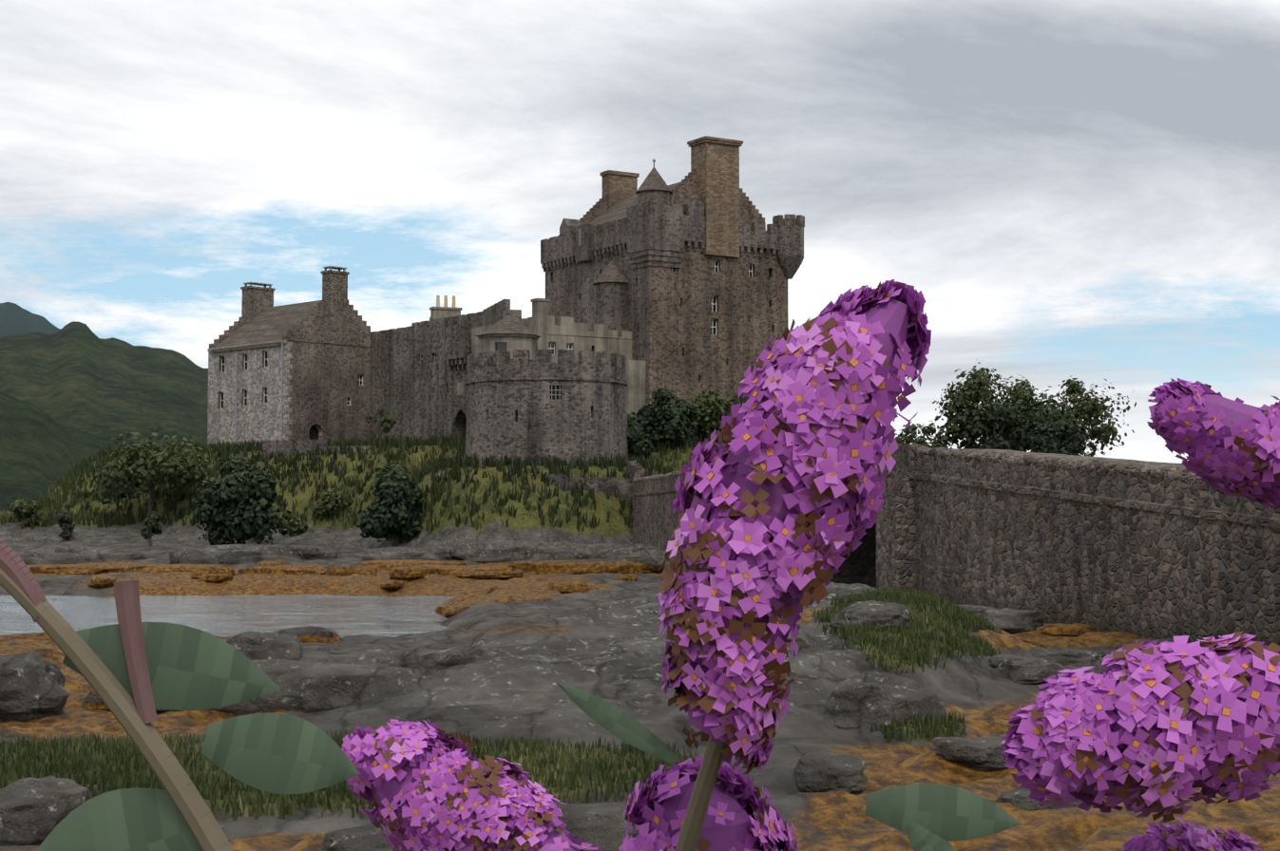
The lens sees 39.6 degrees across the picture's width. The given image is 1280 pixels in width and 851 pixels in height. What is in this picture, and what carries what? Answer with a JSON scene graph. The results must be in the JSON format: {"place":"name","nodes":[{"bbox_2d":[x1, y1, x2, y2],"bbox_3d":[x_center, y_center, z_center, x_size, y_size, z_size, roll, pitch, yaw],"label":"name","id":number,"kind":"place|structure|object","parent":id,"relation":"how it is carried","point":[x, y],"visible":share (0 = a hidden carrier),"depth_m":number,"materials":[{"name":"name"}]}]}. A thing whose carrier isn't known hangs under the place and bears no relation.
{"place":"outdoors","nodes":[
{"label":"outdoors","id":0,"kind":"place"},
{"bbox_2d":[0,302,208,512],"bbox_3d":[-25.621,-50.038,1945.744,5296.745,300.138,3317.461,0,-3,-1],"label":"hills","id":1,"kind":"structure","parent":0,"point":[70,392],"depth_m":953.83,"materials":[{"name":"green plant"}]},
{"bbox_2d":[361,738,580,850],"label":"buddleia spike","id":2,"kind":"object","parent":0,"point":[391,790],"visible":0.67,"depth_m":0.78,"materials":[{"name":"purple plant"}]},
{"bbox_2d":[341,719,603,850],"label":"flower cluster","id":3,"kind":"object","parent":2,"relation":"on","point":[391,739],"visible":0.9,"depth_m":0.77,"materials":[{"name":"purple plant"}]},
{"bbox_2d":[349,726,594,850],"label":"flower centers","id":4,"kind":"structure","parent":2,"relation":"attached to","point":[462,808],"depth_m":0.77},
{"bbox_2d":[626,460,644,543],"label":"wall pillar","id":5,"kind":"structure","parent":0,"point":[635,469],"depth_m":113.55,"materials":[{"name":"grey stone"}]},
{"bbox_2d":[0,441,1279,850],"bbox_3d":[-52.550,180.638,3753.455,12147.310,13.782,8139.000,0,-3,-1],"label":"rocky ground","id":6,"kind":"structure","parent":0,"point":[604,640],"depth_m":25.91,"materials":[{"name":"grey stone"}]},
{"bbox_2d":[10,496,43,527],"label":"small shrub","id":7,"kind":"object","parent":6,"relation":"on","point":[20,508],"depth_m":137.98,"materials":[{"name":"green plant"}]},
{"bbox_2d":[53,503,76,540],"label":"small shrub","id":8,"kind":"object","parent":6,"relation":"on","point":[67,526],"depth_m":134.83,"materials":[{"name":"green plant"}]},
{"bbox_2d":[0,557,233,850],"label":"plant stem","id":9,"kind":"object","parent":6,"relation":"on","point":[148,742],"visible":1,"depth_m":0.42,"materials":[{"name":"beige plant"}]},
{"bbox_2d":[0,539,49,622],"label":"stem","id":10,"kind":"object","parent":9,"relation":"attached to","point":[11,563],"visible":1,"depth_m":0.42,"materials":[{"name":"pink plant"}]},
{"bbox_2d":[37,787,211,850],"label":"leaf","id":11,"kind":"object","parent":9,"relation":"attached to","point":[139,819],"visible":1,"depth_m":0.42,"materials":[{"name":"green plant"}]},
{"bbox_2d":[114,580,157,724],"bbox_3d":[-0.119,0.053,0.418,0.010,0.034,0.006,0,-3,-1],"label":"stem","id":12,"kind":"object","parent":9,"relation":"attached to","point":[128,606],"visible":1,"depth_m":0.42,"materials":[{"name":"pink plant"}]},
{"bbox_2d":[62,622,280,710],"bbox_3d":[-0.112,0.058,0.427,0.048,0.022,0.019,0,-3,-1],"label":"leaf","id":13,"kind":"object","parent":9,"relation":"attached to","point":[191,669],"visible":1,"depth_m":0.43,"materials":[{"name":"green plant"}]},
{"bbox_2d":[200,712,359,794],"bbox_3d":[-0.085,0.078,0.422,0.037,0.020,0.009,0,-3,-1],"label":"leaf","id":14,"kind":"object","parent":9,"relation":"attached to","point":[278,754],"visible":1,"depth_m":0.42,"materials":[{"name":"green plant"}]},
{"bbox_2d":[92,446,144,516],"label":"island tree","id":15,"kind":"object","parent":6,"relation":"on","point":[108,497],"depth_m":141.86,"materials":[{"name":"green plant"}]},
{"bbox_2d":[91,426,210,526],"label":"island tree","id":16,"kind":"object","parent":6,"relation":"on","point":[191,474],"depth_m":139.28,"materials":[{"name":"green plant"}]},
{"bbox_2d":[140,511,162,546],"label":"small shrub","id":17,"kind":"object","parent":6,"relation":"on","point":[150,521],"depth_m":125.20,"materials":[{"name":"green plant"}]},
{"bbox_2d":[0,594,455,637],"bbox_3d":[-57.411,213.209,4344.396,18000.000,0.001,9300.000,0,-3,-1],"label":"loch water","id":18,"kind":"structure","parent":6,"relation":"on","point":[340,616],"depth_m":69.75,"materials":[{"name":"grey liquid"}]},
{"bbox_2d":[186,451,291,547],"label":"island shrub","id":19,"kind":"object","parent":6,"relation":"on","point":[238,496],"depth_m":120.34,"materials":[{"name":"green plant"}]},
{"bbox_2d":[207,340,370,446],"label":"building wall","id":20,"kind":"structure","parent":6,"relation":"on","point":[324,383],"depth_m":153.44,"materials":[{"name":"grey stone"}]},
{"bbox_2d":[209,316,246,348],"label":"crow-stepped gable","id":21,"kind":"structure","parent":20,"relation":"attached to","point":[240,322],"depth_m":159.42,"materials":[{"name":"grey stone"}]},
{"bbox_2d":[207,340,286,351],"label":"house eaves","id":22,"kind":"object","parent":20,"relation":"attached to","point":[280,341],"visible":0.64,"depth_m":153.76,"materials":[{"name":"grey stone"}]},
{"bbox_2d":[207,341,292,446],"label":"corner quoins","id":23,"kind":"object","parent":20,"relation":"attached to","point":[286,382],"visible":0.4,"depth_m":150.15,"materials":[{"name":"grey stone"}]},
{"bbox_2d":[234,342,283,442],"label":"drainpipes","id":24,"kind":"object","parent":20,"relation":"attached to","point":[281,393],"visible":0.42,"depth_m":150.41,"materials":[{"name":"grey metal"}]},
{"bbox_2d":[210,300,322,352],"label":"house roof","id":25,"kind":"structure","parent":20,"relation":"on","point":[276,323],"depth_m":156.29,"materials":[{"name":"grey stone"}]},
{"bbox_2d":[220,351,362,439],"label":"wall openings","id":26,"kind":"object","parent":20,"relation":"in","point":[314,432],"depth_m":152.95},
{"bbox_2d":[220,350,362,406],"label":"window frames","id":27,"kind":"structure","parent":20,"relation":"attached to","point":[266,387],"depth_m":154.90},
{"bbox_2d":[240,269,349,322],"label":"house chimneys","id":28,"kind":"object","parent":20,"relation":"on","point":[256,301],"visible":0.85,"depth_m":154.83,"materials":[{"name":"grey stone"}]},
{"bbox_2d":[243,266,346,287],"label":"house chimney caps","id":29,"kind":"object","parent":28,"relation":"on","point":[325,269],"visible":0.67,"depth_m":160.62,"materials":[{"name":"stone"}]},
{"bbox_2d":[282,297,370,348],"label":"gable wall","id":30,"kind":"structure","parent":20,"relation":"attached to","point":[322,322],"depth_m":153.51,"materials":[{"name":"grey stone"}]},
{"bbox_2d":[274,511,310,536],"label":"small shrub","id":31,"kind":"object","parent":6,"relation":"on","point":[298,524],"depth_m":127.12,"materials":[{"name":"green plant"}]},
{"bbox_2d":[313,488,354,518],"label":"small shrub","id":32,"kind":"object","parent":6,"relation":"on","point":[331,498],"depth_m":132.09,"materials":[{"name":"green plant"}]},
{"bbox_2d":[364,405,396,449],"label":"small tree","id":33,"kind":"object","parent":6,"relation":"on","point":[386,420],"depth_m":137.79,"materials":[{"name":"green plant"}]},
{"bbox_2d":[369,336,411,439],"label":"curtain wall","id":34,"kind":"structure","parent":6,"relation":"on","point":[391,376],"depth_m":153.41,"materials":[{"name":"stone"}]},
{"bbox_2d":[370,325,411,342],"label":"parapet","id":35,"kind":"structure","parent":34,"relation":"on","point":[391,334],"depth_m":153.89,"materials":[{"name":"grey stone"}]},
{"bbox_2d":[355,461,428,547],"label":"island shrub","id":36,"kind":"object","parent":6,"relation":"on","point":[393,507],"depth_m":114.61,"materials":[{"name":"green plant"}]},
{"bbox_2d":[262,439,630,500],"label":"low island walls","id":37,"kind":"structure","parent":6,"relation":"on","point":[598,485],"depth_m":115.12,"materials":[{"name":"stone"}]},
{"bbox_2d":[411,324,482,440],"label":"curtain wall","id":38,"kind":"structure","parent":6,"relation":"on","point":[438,406],"depth_m":147.81,"materials":[{"name":"stone"}]},
{"bbox_2d":[429,306,461,320],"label":"chimney","id":39,"kind":"object","parent":38,"relation":"on","point":[437,313],"visible":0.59,"depth_m":157.89,"materials":[{"name":"grey stone"}]},
{"bbox_2d":[436,295,455,307],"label":"chimney pots","id":40,"kind":"object","parent":39,"relation":"on","point":[445,301],"visible":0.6,"depth_m":158.38,"materials":[{"name":"beige ceramic"}]},
{"bbox_2d":[411,311,482,371],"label":"parapet","id":41,"kind":"structure","parent":38,"relation":"attached to","point":[457,352],"depth_m":145.06,"materials":[{"name":"stone"}]},
{"bbox_2d":[457,382,463,395],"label":"gate plaque","id":42,"kind":"object","parent":38,"relation":"attached to","point":[460,389],"visible":1,"depth_m":144.75,"materials":[{"name":"beige stone"}]},
{"bbox_2d":[0,429,1004,821],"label":"grass tufts","id":43,"kind":"object","parent":6,"relation":"on","point":[105,777],"visible":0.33,"depth_m":29.25,"materials":[{"name":"green plant"}]},
{"bbox_2d":[482,309,521,325],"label":"return wall","id":44,"kind":"structure","parent":6,"relation":"on","point":[515,315],"depth_m":135.42,"materials":[{"name":"stone"}]},
{"bbox_2d":[482,299,510,320],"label":"parapet wall","id":45,"kind":"structure","parent":44,"relation":"on","point":[496,308],"depth_m":137.65,"materials":[{"name":"grey stone"}]},
{"bbox_2d":[464,380,628,466],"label":"bastion","id":46,"kind":"object","parent":6,"relation":"on","point":[586,419],"visible":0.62,"depth_m":118.22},
{"bbox_2d":[479,336,535,361],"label":"turret wall","id":47,"kind":"structure","parent":46,"relation":"on","point":[487,344],"depth_m":128.71,"materials":[{"name":"grey stone"}]},
{"bbox_2d":[496,342,506,350],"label":"window","id":48,"kind":"structure","parent":47,"relation":"in","point":[501,346],"depth_m":128.68,"materials":[{"name":"grey glass"}]},
{"bbox_2d":[477,333,538,340],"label":"eaves cornice","id":49,"kind":"structure","parent":47,"relation":"attached to","point":[533,336],"depth_m":128.55,"materials":[{"name":"grey stone"}]},
{"bbox_2d":[475,315,540,337],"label":"conical roof","id":50,"kind":"structure","parent":49,"relation":"on","point":[507,324],"depth_m":129.12,"materials":[{"name":"grey stone"}]},
{"bbox_2d":[516,385,561,421],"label":"bastion panes","id":51,"kind":"object","parent":46,"relation":"in","point":[556,391],"visible":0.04,"depth_m":118.09,"materials":[{"name":"black glass"}]},
{"bbox_2d":[465,349,628,386],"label":"bastion parapet","id":52,"kind":"structure","parent":46,"relation":"on","point":[500,366],"depth_m":118.55,"materials":[{"name":"grey stone"}]},
{"bbox_2d":[550,385,561,399],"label":"window bars","id":53,"kind":"object","parent":46,"relation":"attached to","point":[551,390],"visible":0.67,"depth_m":117.77,"materials":[{"name":"grey metal"}]},
{"bbox_2d":[472,334,631,364],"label":"court building","id":54,"kind":"structure","parent":6,"relation":"on","point":[621,346],"depth_m":134.80,"materials":[{"name":"grey stone"}]},
{"bbox_2d":[471,298,631,349],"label":"parapet wall","id":55,"kind":"structure","parent":54,"relation":"on","point":[541,322],"depth_m":133.50,"materials":[{"name":"grey stone"}]},
{"bbox_2d":[548,342,572,354],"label":"window frames","id":56,"kind":"structure","parent":54,"relation":"attached to","point":[554,346],"depth_m":133.21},
{"bbox_2d":[548,343,592,354],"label":"windows","id":57,"kind":"structure","parent":54,"relation":"on","point":[552,347],"depth_m":133.20,"materials":[{"name":"glass"}]},
{"bbox_2d":[0,540,1111,850],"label":"rock outcrops","id":58,"kind":"object","parent":6,"relation":"on","point":[34,812],"visible":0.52,"depth_m":25.73,"materials":[{"name":"grey stone"}]},
{"bbox_2d":[626,360,645,418],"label":"wall","id":59,"kind":"structure","parent":6,"relation":"on","point":[636,387],"depth_m":134.35,"materials":[{"name":"grey stone"}]},
{"bbox_2d":[626,411,656,461],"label":"bush","id":60,"kind":"object","parent":6,"relation":"on","point":[636,434],"depth_m":123.33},
{"bbox_2d":[545,241,788,407],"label":"castle keep","id":61,"kind":"structure","parent":6,"relation":"on","point":[680,350],"depth_m":137.71,"materials":[{"name":"stone"}]},
{"bbox_2d":[595,282,627,337],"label":"turret","id":62,"kind":"object","parent":61,"relation":"attached to","point":[611,305],"visible":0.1,"depth_m":136.76,"materials":[{"name":"grey stone"}]},
{"bbox_2d":[592,260,629,285],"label":"turret roof","id":63,"kind":"structure","parent":62,"relation":"on","point":[612,272],"depth_m":137.17,"materials":[{"name":"grey stone"}]},
{"bbox_2d":[540,214,778,271],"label":"battlements","id":64,"kind":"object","parent":61,"relation":"on","point":[607,238],"depth_m":140.16,"materials":[{"name":"grey stone"}]},
{"bbox_2d":[599,135,743,257],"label":"chimneys","id":65,"kind":"object","parent":61,"relation":"on","point":[715,162],"visible":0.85,"depth_m":138.32,"materials":[{"name":"brown stone"}]},
{"bbox_2d":[579,168,764,230],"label":"gables","id":66,"kind":"structure","parent":61,"relation":"on","point":[684,189],"depth_m":140.86,"materials":[{"name":"grey stone"}]},
{"bbox_2d":[559,193,704,263],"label":"keep dormers","id":67,"kind":"object","parent":66,"relation":"attached to","point":[690,203],"visible":0.67,"depth_m":141.95,"materials":[{"name":"stone"}]},
{"bbox_2d":[578,209,699,246],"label":"dormer panes","id":68,"kind":"object","parent":67,"relation":"in","point":[696,218],"visible":0.61,"depth_m":136.86,"materials":[{"name":"grey glass"}]},
{"bbox_2d":[588,181,681,226],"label":"roof","id":69,"kind":"structure","parent":66,"relation":"on","point":[617,211],"depth_m":147.27,"materials":[{"name":"grey stone"}]},
{"bbox_2d":[669,260,770,335],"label":"windows","id":70,"kind":"structure","parent":61,"relation":"in","point":[713,331],"depth_m":138.12,"materials":[{"name":"black glass"}]},
{"bbox_2d":[772,214,804,279],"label":"corner turret","id":71,"kind":"object","parent":61,"relation":"attached to","point":[790,254],"visible":0.81,"depth_m":140.74,"materials":[{"name":"grey stone"}]},
{"bbox_2d":[635,386,706,452],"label":"bush","id":72,"kind":"object","parent":6,"relation":"on","point":[659,423],"depth_m":126.54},
{"bbox_2d":[686,389,742,441],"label":"bush","id":73,"kind":"object","parent":6,"relation":"on","point":[711,409],"visible":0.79,"depth_m":128.54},
{"bbox_2d":[729,392,753,422],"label":"bush","id":74,"kind":"object","parent":6,"relation":"on","point":[741,400],"depth_m":132.51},
{"bbox_2d":[890,420,948,448],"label":"bush","id":75,"kind":"object","parent":6,"relation":"on","point":[928,430],"depth_m":127.02,"materials":[{"name":"green plant"}]},
{"bbox_2d":[634,448,1279,648],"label":"stone bridge","id":76,"kind":"structure","parent":6,"relation":"on","point":[1104,568],"depth_m":48.83,"materials":[{"name":"grey stone"}]},
{"bbox_2d":[635,442,1202,484],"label":"bridge cope stones","id":77,"kind":"object","parent":76,"relation":"on","point":[1163,470],"visible":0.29,"depth_m":50.29,"materials":[{"name":"grey stone"}]},
{"bbox_2d":[631,467,1279,528],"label":"bridge string course","id":78,"kind":"object","parent":76,"relation":"attached to","point":[1256,520],"visible":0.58,"depth_m":47.36,"materials":[{"name":"grey stone"}]},
{"bbox_2d":[924,359,1021,449],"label":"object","id":79,"kind":"object","parent":6,"relation":"on","point":[966,394],"depth_m":130.07,"materials":[{"name":"green plant"}]},
{"bbox_2d":[958,390,1033,451],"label":"bush","id":80,"kind":"object","parent":6,"relation":"on","point":[1001,415],"depth_m":128.09,"materials":[{"name":"green plant"}]},
{"bbox_2d":[974,374,1074,452],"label":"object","id":81,"kind":"object","parent":6,"relation":"on","point":[1026,394],"depth_m":133.49,"materials":[{"name":"green plant"}]},
{"bbox_2d":[1010,403,1094,456],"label":"bush","id":82,"kind":"object","parent":6,"relation":"on","point":[1057,429],"depth_m":126.60,"materials":[{"name":"green plant"}]},
{"bbox_2d":[1027,375,1136,457],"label":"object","id":83,"kind":"object","parent":6,"relation":"on","point":[1084,406],"depth_m":129.46,"materials":[{"name":"green plant"}]},
{"bbox_2d":[1079,664,1279,796],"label":"buddleia spike","id":84,"kind":"object","parent":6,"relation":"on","point":[1087,789],"visible":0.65,"depth_m":0.49,"materials":[{"name":"purple plant"}]},
{"bbox_2d":[864,783,1021,841],"bbox_3d":[0.085,0.109,0.500,0.043,0.016,0.004,0,-3,-1],"label":"leaf","id":85,"kind":"object","parent":84,"relation":"attached to","point":[948,813],"visible":1,"depth_m":0.50,"materials":[{"name":"green plant"}]},
{"bbox_2d":[998,630,1279,823],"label":"flower cluster","id":86,"kind":"object","parent":84,"relation":"on","point":[1185,691],"visible":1,"depth_m":0.48,"materials":[{"name":"purple plant"}]},
{"bbox_2d":[1019,637,1275,811],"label":"flower centers","id":87,"kind":"structure","parent":84,"relation":"attached to","point":[1151,683],"depth_m":0.48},
{"bbox_2d":[1122,817,1263,850],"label":"flower cluster","id":88,"kind":"object","parent":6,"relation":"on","point":[1168,838],"visible":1,"depth_m":0.55,"materials":[{"name":"purple plant"}]},
{"bbox_2d":[1177,823,1253,850],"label":"flower spike","id":89,"kind":"object","parent":88,"relation":"attached to","point":[1212,849],"visible":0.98,"depth_m":0.54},
{"bbox_2d":[0,0,1279,463],"label":"sky","id":90,"kind":"structure","parent":0,"point":[1088,191],"materials":[{"name":"white"}]},
{"bbox_2d":[626,190,683,269],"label":"turret","id":91,"kind":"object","parent":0,"point":[654,227],"depth_m":135.44,"materials":[{"name":"grey stone"}]},
{"bbox_2d":[635,162,671,194],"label":"turret roof","id":92,"kind":"structure","parent":91,"relation":"on","point":[654,180],"depth_m":135.92,"materials":[{"name":"grey stone"}]},
{"bbox_2d":[674,735,725,850],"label":"flower stem","id":93,"kind":"object","parent":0,"point":[697,805],"visible":1,"depth_m":0.56,"materials":[{"name":"brown plant"}]},
{"bbox_2d":[555,682,678,764],"bbox_3d":[-0.007,0.094,0.558,0.039,0.026,0.004,0,-3,-1],"label":"leaf","id":94,"kind":"object","parent":93,"relation":"attached to","point":[618,722],"visible":1,"depth_m":0.56,"materials":[{"name":"green plant"}]},
{"bbox_2d":[618,756,799,850],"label":"buddleia spike florets","id":95,"kind":"object","parent":93,"relation":"attached to","point":[653,836],"visible":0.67,"depth_m":0.59,"materials":[{"name":"purple plant"}]},
{"bbox_2d":[626,771,792,850],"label":"flower centers","id":96,"kind":"structure","parent":95,"relation":"attached to","point":[657,819],"depth_m":0.59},
{"bbox_2d":[657,279,931,775],"bbox_3d":[0.048,0.031,0.550,0.085,0.154,0.065,0,-3,-1],"label":"flower cluster","id":97,"kind":"object","parent":93,"relation":"attached to","point":[761,556],"visible":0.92,"depth_m":0.53,"materials":[{"name":"purple plant"}]},
{"bbox_2d":[664,292,922,761],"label":"flower centers","id":98,"kind":"structure","parent":97,"relation":"attached to","point":[792,571],"depth_m":0.53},
{"bbox_2d":[687,298,910,747],"bbox_3d":[0.049,0.030,0.550,0.069,0.139,0.042,0,-3,-1],"label":"buddleia spike","id":99,"kind":"object","parent":93,"relation":"attached to","point":[891,315],"visible":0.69,"depth_m":0.54,"materials":[{"name":"purple plant"}]},
{"bbox_2d":[649,778,760,850],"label":"flower spike core","id":100,"kind":"object","parent":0,"point":[727,836],"visible":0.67,"depth_m":0.59,"materials":[{"name":"purple plant"}]},
{"bbox_2d":[876,444,926,591],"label":"bridge pier","id":101,"kind":"structure","parent":0,"point":[896,563],"depth_m":61.97,"materials":[{"name":"grey stone"}]},
{"bbox_2d":[904,821,955,850],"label":"leaf","id":102,"kind":"object","parent":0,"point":[921,838],"visible":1,"depth_m":0.50,"materials":[{"name":"green plant"}]},
{"bbox_2d":[1195,394,1279,488],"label":"flower spike","id":103,"kind":"object","parent":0,"point":[1236,413],"visible":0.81,"depth_m":0.59,"materials":[{"name":"purple plant"}]},
{"bbox_3d":[0.269,0.055,0.603,0.054,0.066,0.008,0,-3,-1],"label":"buddleia stem top","id":104,"kind":"object","parent":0,"visible":0},
{"bbox_2d":[1146,378,1279,509],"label":"buddleia florets","id":105,"kind":"object","parent":104,"relation":"attached to","point":[1254,455],"visible":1,"depth_m":0.59,"materials":[{"name":"purple plant"}]},
{"bbox_2d":[1169,385,1277,501],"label":"flower centers","id":106,"kind":"structure","parent":105,"relation":"attached to","point":[1212,431],"depth_m":0.59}
]}

